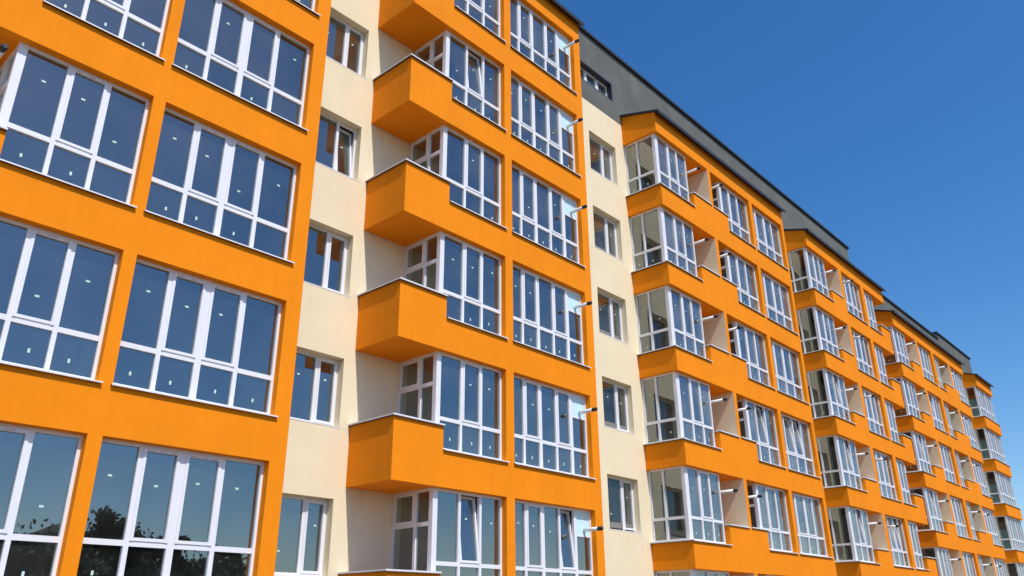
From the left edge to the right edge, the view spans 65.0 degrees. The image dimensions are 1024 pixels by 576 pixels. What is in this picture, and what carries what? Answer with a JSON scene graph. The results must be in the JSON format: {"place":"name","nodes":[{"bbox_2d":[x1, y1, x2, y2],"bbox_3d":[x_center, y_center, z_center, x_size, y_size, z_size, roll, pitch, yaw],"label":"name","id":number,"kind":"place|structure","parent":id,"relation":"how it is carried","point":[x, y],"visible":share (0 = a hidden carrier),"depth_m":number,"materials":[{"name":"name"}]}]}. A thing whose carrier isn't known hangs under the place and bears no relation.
{"place":"outdoors","nodes":[
{"label":"outdoors","id":0,"kind":"place"},
{"bbox_2d":[0,0,605,575],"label":"apartment building","id":1,"kind":"structure","parent":0,"point":[294,286],"depth_m":16.90,"materials":[{"name":"paint"}]},
{"bbox_2d":[0,422,82,575],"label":"window","id":2,"kind":"structure","parent":1,"relation":"in","point":[6,534],"depth_m":11.27,"materials":[{"name":"white plastic"}]},
{"bbox_2d":[0,216,119,382],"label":"window","id":3,"kind":"structure","parent":1,"relation":"in","point":[11,315],"depth_m":12.12,"materials":[{"name":"white"}]},
{"bbox_2d":[0,41,149,207],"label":"window","id":4,"kind":"structure","parent":1,"relation":"in","point":[11,70],"depth_m":13.07,"materials":[{"name":"white plastic"}]},
{"bbox_2d":[42,0,169,60],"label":"window","id":5,"kind":"structure","parent":1,"relation":"in","point":[123,10],"depth_m":14.30,"materials":[{"name":"white plastic"}]},
{"bbox_2d":[83,438,264,575],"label":"window","id":6,"kind":"structure","parent":1,"relation":"in","point":[170,541],"depth_m":12.72,"materials":[{"name":"white plastic"}]},
{"bbox_2d":[111,258,281,416],"bbox_3d":[-5.241,0.896,13.789,0.275,2.232,2.925,-20,-29,38],"label":"window","id":7,"kind":"structure","parent":1,"relation":"in","point":[197,357],"depth_m":13.84,"materials":[{"name":"white"}]},
{"bbox_2d":[144,107,296,263],"bbox_3d":[-5.266,-1.872,14.945,0.275,2.232,2.925,-20,-29,38],"label":"window","id":8,"kind":"structure","parent":1,"relation":"in","point":[220,200],"depth_m":15.00,"materials":[{"name":"white plastic"}]},
{"bbox_2d":[171,0,309,130],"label":"window","id":9,"kind":"structure","parent":1,"relation":"in","point":[240,68],"depth_m":16.19,"materials":[{"name":"white plastic"}]},
{"bbox_2d":[274,494,327,575],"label":"window","id":10,"kind":"structure","parent":1,"relation":"in","point":[305,501],"depth_m":16.03,"materials":[{"name":"white plastic"}]},
{"bbox_2d":[293,0,320,15],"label":"window","id":11,"kind":"structure","parent":1,"relation":"in","point":[313,1],"depth_m":17.67,"materials":[{"name":"white plastic"}]},
{"bbox_2d":[290,350,340,428],"bbox_3d":[-4.298,2.076,16.855,0.275,1.542,1.685,-20,-29,38],"label":"window","id":12,"kind":"structure","parent":1,"relation":"in","point":[318,359],"depth_m":17.20,"materials":[{"name":"white plastic"}]},
{"bbox_2d":[303,223,350,297],"bbox_3d":[-4.323,-0.693,18.011,0.275,1.542,1.685,-20,-29,38],"label":"window","id":13,"kind":"structure","parent":1,"relation":"in","point":[329,235],"depth_m":18.37,"materials":[{"name":"white plastic"}]},
{"bbox_2d":[315,112,359,181],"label":"window","id":14,"kind":"structure","parent":1,"relation":"in","point":[337,129],"depth_m":19.60,"materials":[{"name":"white plastic"}]},
{"bbox_2d":[326,13,366,79],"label":"window","id":15,"kind":"structure","parent":1,"relation":"in","point":[347,28],"depth_m":20.70,"materials":[{"name":"white plastic"}]},
{"bbox_2d":[390,487,501,575],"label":"window","id":16,"kind":"structure","parent":1,"relation":"in","point":[431,523],"depth_m":17.11,"materials":[{"name":"white plastic"}]},
{"bbox_2d":[397,351,509,462],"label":"window","id":17,"kind":"structure","parent":1,"relation":"in","point":[436,383],"depth_m":18.23,"materials":[{"name":"white plastic"}]},
{"bbox_2d":[403,231,508,338],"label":"window","id":18,"kind":"structure","parent":1,"relation":"in","point":[440,235],"depth_m":19.39,"materials":[{"name":"white plastic"}]},
{"bbox_2d":[409,125,507,228],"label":"window","id":19,"kind":"structure","parent":1,"relation":"in","point":[443,130],"depth_m":20.55,"materials":[{"name":"white plastic"}]},
{"bbox_2d":[414,30,506,130],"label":"window","id":20,"kind":"structure","parent":1,"relation":"in","point":[446,35],"depth_m":21.73,"materials":[{"name":"white plastic"}]},
{"bbox_2d":[454,0,506,42],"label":"window","id":21,"kind":"structure","parent":1,"relation":"in","point":[481,10],"depth_m":22.93,"materials":[{"name":"white plastic"}]},
{"bbox_2d":[510,0,576,94],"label":"window","id":22,"kind":"structure","parent":1,"relation":"in","point":[560,40],"depth_m":24.99,"materials":[{"name":"white plastic"}]},
{"bbox_2d":[511,75,581,176],"bbox_3d":[0.950,-4.782,23.681,0.275,2.232,3.145,-20,-29,38],"label":"window","id":23,"kind":"structure","parent":1,"relation":"in","point":[563,118],"depth_m":23.83,"materials":[{"name":"white plastic"}]},
{"bbox_2d":[512,164,585,267],"bbox_3d":[0.974,-2.014,22.525,0.275,2.232,3.145,-20,-29,38],"label":"window","id":24,"kind":"structure","parent":1,"relation":"in","point":[567,204],"depth_m":22.68,"materials":[{"name":"white plastic"}]},
{"bbox_2d":[513,264,590,367],"bbox_3d":[0.999,0.755,21.369,0.275,2.232,3.145,-20,-29,38],"label":"window","id":25,"kind":"structure","parent":1,"relation":"in","point":[571,298],"depth_m":21.54,"materials":[{"name":"white plastic"}]},
{"bbox_2d":[515,500,592,575],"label":"window","id":26,"kind":"structure","parent":1,"relation":"in","point":[581,519],"depth_m":19.38,"materials":[{"name":"white plastic"}]},
{"bbox_2d":[514,375,596,479],"bbox_3d":[1.023,3.523,20.213,0.275,2.232,3.145,-20,-29,38],"label":"window","id":27,"kind":"structure","parent":1,"relation":"in","point":[575,402],"depth_m":20.37,"materials":[{"name":"white plastic"}]},
{"bbox_2d":[557,0,1023,532],"label":"sky","id":28,"kind":"structure","parent":0,"point":[897,126],"materials":[{"name":"blue"}]},
{"bbox_2d":[871,294,1023,575],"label":"apartment building","id":29,"kind":"structure","parent":0,"point":[958,475],"depth_m":48.21,"materials":[{"name":"paint"}]},
{"bbox_2d":[883,326,913,369],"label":"window","id":30,"kind":"structure","parent":29,"relation":"in","point":[900,339],"depth_m":45.92,"materials":[{"name":"white plastic"}]},
{"bbox_2d":[885,377,925,421],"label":"window","id":31,"kind":"structure","parent":29,"relation":"in","point":[908,389],"depth_m":44.70,"materials":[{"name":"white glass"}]},
{"bbox_2d":[895,430,935,475],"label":"window","id":32,"kind":"structure","parent":29,"relation":"in","point":[923,451],"depth_m":43.68,"materials":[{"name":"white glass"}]},
{"bbox_2d":[906,487,946,532],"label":"window","id":33,"kind":"structure","parent":29,"relation":"in","point":[934,505],"depth_m":42.50,"materials":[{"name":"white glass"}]},
{"bbox_2d":[918,345,938,385],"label":"window","id":34,"kind":"structure","parent":29,"relation":"in","point":[925,361],"depth_m":49.14,"materials":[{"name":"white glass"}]},
{"bbox_2d":[917,547,953,575],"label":"window","id":35,"kind":"structure","parent":29,"relation":"in","point":[935,548],"depth_m":41.36,"materials":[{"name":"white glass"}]},
{"bbox_2d":[928,393,949,434],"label":"window","id":36,"kind":"structure","parent":29,"relation":"in","point":[936,412],"depth_m":48.04,"materials":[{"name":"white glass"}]},
{"bbox_2d":[933,356,947,391],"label":"window","id":37,"kind":"structure","parent":29,"relation":"in","point":[935,359],"depth_m":50.86,"materials":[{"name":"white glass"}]},
{"bbox_2d":[938,443,958,484],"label":"window","id":38,"kind":"structure","parent":29,"relation":"in","point":[945,453],"depth_m":46.81,"materials":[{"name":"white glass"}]},
{"bbox_2d":[944,403,957,438],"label":"window","id":39,"kind":"structure","parent":29,"relation":"in","point":[945,405],"depth_m":49.69,"materials":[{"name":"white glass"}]},
{"bbox_2d":[950,368,970,406],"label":"window","id":40,"kind":"structure","parent":29,"relation":"in","point":[958,385],"depth_m":54.00,"materials":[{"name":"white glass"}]},
{"bbox_2d":[950,496,971,538],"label":"window","id":41,"kind":"structure","parent":29,"relation":"in","point":[956,504],"depth_m":45.64,"materials":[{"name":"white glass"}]},
{"bbox_2d":[954,451,968,488],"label":"window","id":42,"kind":"structure","parent":29,"relation":"in","point":[956,453],"depth_m":48.55,"materials":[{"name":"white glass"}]},
{"bbox_2d":[962,552,976,575],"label":"window","id":43,"kind":"structure","parent":29,"relation":"in","point":[967,557],"depth_m":44.68,"materials":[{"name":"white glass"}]},
{"bbox_2d":[960,412,980,450],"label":"window","id":44,"kind":"structure","parent":29,"relation":"in","point":[967,424],"depth_m":52.85,"materials":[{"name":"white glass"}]},
{"bbox_2d":[965,501,979,540],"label":"window","id":45,"kind":"structure","parent":29,"relation":"in","point":[967,503],"depth_m":47.40,"materials":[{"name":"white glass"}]},
{"bbox_2d":[977,555,984,575],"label":"window","id":46,"kind":"structure","parent":29,"relation":"in","point":[979,556],"depth_m":46.43,"materials":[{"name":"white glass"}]},
{"bbox_2d":[971,459,991,497],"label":"window","id":47,"kind":"structure","parent":29,"relation":"in","point":[978,471],"depth_m":51.70,"materials":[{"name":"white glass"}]},
{"bbox_2d":[964,386,1000,425],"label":"window","id":48,"kind":"structure","parent":29,"relation":"in","point":[984,402],"depth_m":58.27,"materials":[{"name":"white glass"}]},
{"bbox_2d":[973,427,1010,466],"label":"window","id":49,"kind":"structure","parent":29,"relation":"in","point":[994,444],"depth_m":57.13,"materials":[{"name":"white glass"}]},
{"bbox_2d":[982,507,1003,546],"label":"window","id":50,"kind":"structure","parent":29,"relation":"in","point":[989,520],"depth_m":50.55,"materials":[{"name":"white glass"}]},
{"bbox_2d":[993,558,1006,575],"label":"window","id":51,"kind":"structure","parent":29,"relation":"in","point":[1001,571],"depth_m":49.45,"materials":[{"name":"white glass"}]},
{"bbox_2d":[983,471,1019,508],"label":"window","id":52,"kind":"structure","parent":29,"relation":"in","point":[1004,486],"depth_m":55.92,"materials":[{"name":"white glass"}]},
{"bbox_2d":[993,515,1023,550],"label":"window","id":53,"kind":"structure","parent":29,"relation":"in","point":[1014,527],"depth_m":54.65,"materials":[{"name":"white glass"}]},
{"bbox_2d":[1004,562,1023,575],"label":"window","id":54,"kind":"structure","parent":29,"relation":"in","point":[1019,566],"depth_m":53.27,"materials":[{"name":"white glass"}]},
{"label":"ground","id":55,"kind":"structure","parent":0,"visible":0},
{"bbox_2d":[578,26,937,575],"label":"apartment building","id":56,"kind":"structure","parent":55,"relation":"on","point":[748,399],"depth_m":29.86,"materials":[{"name":"paint"}]},
{"bbox_2d":[580,60,612,101],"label":"window","id":57,"kind":"structure","parent":56,"relation":"in","point":[597,78],"depth_m":30.10,"materials":[{"name":"white plastic"}]},
{"bbox_2d":[589,136,617,185],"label":"window","id":58,"kind":"structure","parent":56,"relation":"in","point":[601,146],"depth_m":29.05,"materials":[{"name":"white plastic"}]},
{"bbox_2d":[593,210,622,261],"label":"window","id":59,"kind":"structure","parent":56,"relation":"in","point":[605,219],"depth_m":27.90,"materials":[{"name":"white plastic"}]},
{"bbox_2d":[597,291,628,344],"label":"window","id":60,"kind":"structure","parent":56,"relation":"in","point":[610,299],"depth_m":26.73,"materials":[{"name":"white plastic"}]},
{"bbox_2d":[602,379,635,434],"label":"window","id":61,"kind":"structure","parent":56,"relation":"in","point":[615,393],"depth_m":25.57,"materials":[{"name":"white plastic"}]},
{"bbox_2d":[607,476,640,532],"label":"window","id":62,"kind":"structure","parent":56,"relation":"in","point":[621,492],"depth_m":24.39,"materials":[{"name":"white plastic"}]},
{"bbox_2d":[624,133,695,206],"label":"window","id":63,"kind":"structure","parent":56,"relation":"in","point":[654,137],"depth_m":29.41,"materials":[{"name":"white plastic"}]},
{"bbox_2d":[630,206,703,280],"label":"window","id":64,"kind":"structure","parent":56,"relation":"in","point":[661,210],"depth_m":28.25,"materials":[{"name":"white plastic"}]},
{"bbox_2d":[635,285,712,361],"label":"window","id":65,"kind":"structure","parent":56,"relation":"in","point":[670,319],"depth_m":27.09,"materials":[{"name":"white plastic"}]},
{"bbox_2d":[641,371,722,449],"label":"window","id":66,"kind":"structure","parent":56,"relation":"in","point":[679,419],"depth_m":25.93,"materials":[{"name":"white plastic"}]},
{"bbox_2d":[648,465,732,545],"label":"window","id":67,"kind":"structure","parent":56,"relation":"in","point":[688,517],"depth_m":24.75,"materials":[{"name":"white plastic"}]},
{"bbox_2d":[655,569,728,575],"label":"window","id":68,"kind":"structure","parent":56,"relation":"in","point":[693,572],"depth_m":23.97,"materials":[{"name":"white plastic"}]},
{"bbox_2d":[711,182,755,247],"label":"window","id":69,"kind":"structure","parent":56,"relation":"in","point":[718,190],"depth_m":32.80,"materials":[{"name":"white plastic"}]},
{"bbox_2d":[719,249,765,315],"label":"window","id":70,"kind":"structure","parent":56,"relation":"in","point":[727,262],"depth_m":31.63,"materials":[{"name":"white plastic"}]},
{"bbox_2d":[728,321,776,389],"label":"window","id":71,"kind":"structure","parent":56,"relation":"in","point":[735,324],"depth_m":30.47,"materials":[{"name":"white plastic"}]},
{"bbox_2d":[737,399,785,467],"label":"window","id":72,"kind":"structure","parent":56,"relation":"in","point":[744,401],"depth_m":29.38,"materials":[{"name":"white plastic"}]},
{"bbox_2d":[752,207,787,269],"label":"window","id":73,"kind":"structure","parent":56,"relation":"in","point":[767,247],"depth_m":34.91,"materials":[{"name":"white plastic"}]},
{"bbox_2d":[747,483,798,553],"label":"window","id":74,"kind":"structure","parent":56,"relation":"in","point":[756,504],"depth_m":28.12,"materials":[{"name":"white plastic"}]},
{"bbox_2d":[761,271,798,334],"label":"window","id":75,"kind":"structure","parent":56,"relation":"in","point":[774,308],"depth_m":33.76,"materials":[{"name":"white plastic"}]},
{"bbox_2d":[770,339,808,403],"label":"window","id":76,"kind":"structure","parent":56,"relation":"in","point":[784,378],"depth_m":32.61,"materials":[{"name":"white plastic"}]},
{"bbox_2d":[781,413,821,478],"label":"window","id":77,"kind":"structure","parent":56,"relation":"in","point":[790,423],"depth_m":31.57,"materials":[{"name":"white plastic"}]},
{"bbox_2d":[787,247,834,301],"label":"window","id":78,"kind":"structure","parent":56,"relation":"in","point":[809,278],"depth_m":38.34,"materials":[{"name":"white plastic"}]},
{"bbox_2d":[792,492,832,557],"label":"window","id":79,"kind":"structure","parent":56,"relation":"in","point":[807,534],"depth_m":30.30,"materials":[{"name":"white plastic"}]},
{"bbox_2d":[796,306,844,360],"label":"window","id":80,"kind":"structure","parent":56,"relation":"in","point":[814,308],"depth_m":37.19,"materials":[{"name":"white plastic"}]},
{"bbox_2d":[806,368,856,424],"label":"window","id":81,"kind":"structure","parent":56,"relation":"in","point":[824,370],"depth_m":36.08,"materials":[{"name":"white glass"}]},
{"bbox_2d":[816,435,867,491],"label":"window","id":82,"kind":"structure","parent":56,"relation":"in","point":[840,468],"depth_m":34.92,"materials":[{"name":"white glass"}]},
{"bbox_2d":[827,506,879,563],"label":"window","id":83,"kind":"structure","parent":56,"relation":"in","point":[855,516],"depth_m":33.75,"materials":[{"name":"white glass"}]},
{"bbox_2d":[841,275,868,324],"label":"window","id":84,"kind":"structure","parent":56,"relation":"in","point":[851,304],"depth_m":41.64,"materials":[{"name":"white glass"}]},
{"bbox_2d":[851,330,879,380],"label":"window","id":85,"kind":"structure","parent":56,"relation":"in","point":[861,360],"depth_m":40.48,"materials":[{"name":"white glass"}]},
{"bbox_2d":[864,292,882,334],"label":"window","id":86,"kind":"structure","parent":56,"relation":"in","point":[865,294],"depth_m":43.46,"materials":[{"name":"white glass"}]},
{"bbox_2d":[862,388,890,439],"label":"window","id":87,"kind":"structure","parent":56,"relation":"in","point":[869,419],"depth_m":39.31,"materials":[{"name":"white plastic"}]},
{"bbox_2d":[874,344,893,388],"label":"window","id":88,"kind":"structure","parent":56,"relation":"in","point":[880,372],"depth_m":42.32,"materials":[{"name":"white plastic"}]},
{"bbox_2d":[873,450,901,501],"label":"window","id":89,"kind":"structure","parent":56,"relation":"in","point":[884,483],"depth_m":38.16,"materials":[{"name":"white plastic"}]},
{"bbox_2d":[884,400,904,445],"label":"window","id":90,"kind":"structure","parent":56,"relation":"in","point":[891,429],"depth_m":41.15,"materials":[{"name":"white plastic"}]},
{"bbox_2d":[885,515,910,567],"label":"window","id":91,"kind":"structure","parent":56,"relation":"in","point":[893,530],"depth_m":37.10,"materials":[{"name":"white plastic"}]},
{"bbox_2d":[896,459,915,505],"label":"window","id":92,"kind":"structure","parent":56,"relation":"in","point":[897,460],"depth_m":40.01,"materials":[{"name":"white plastic"}]},
{"bbox_2d":[908,521,926,569],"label":"window","id":93,"kind":"structure","parent":56,"relation":"in","point":[909,522],"depth_m":38.84,"materials":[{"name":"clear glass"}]}
]}

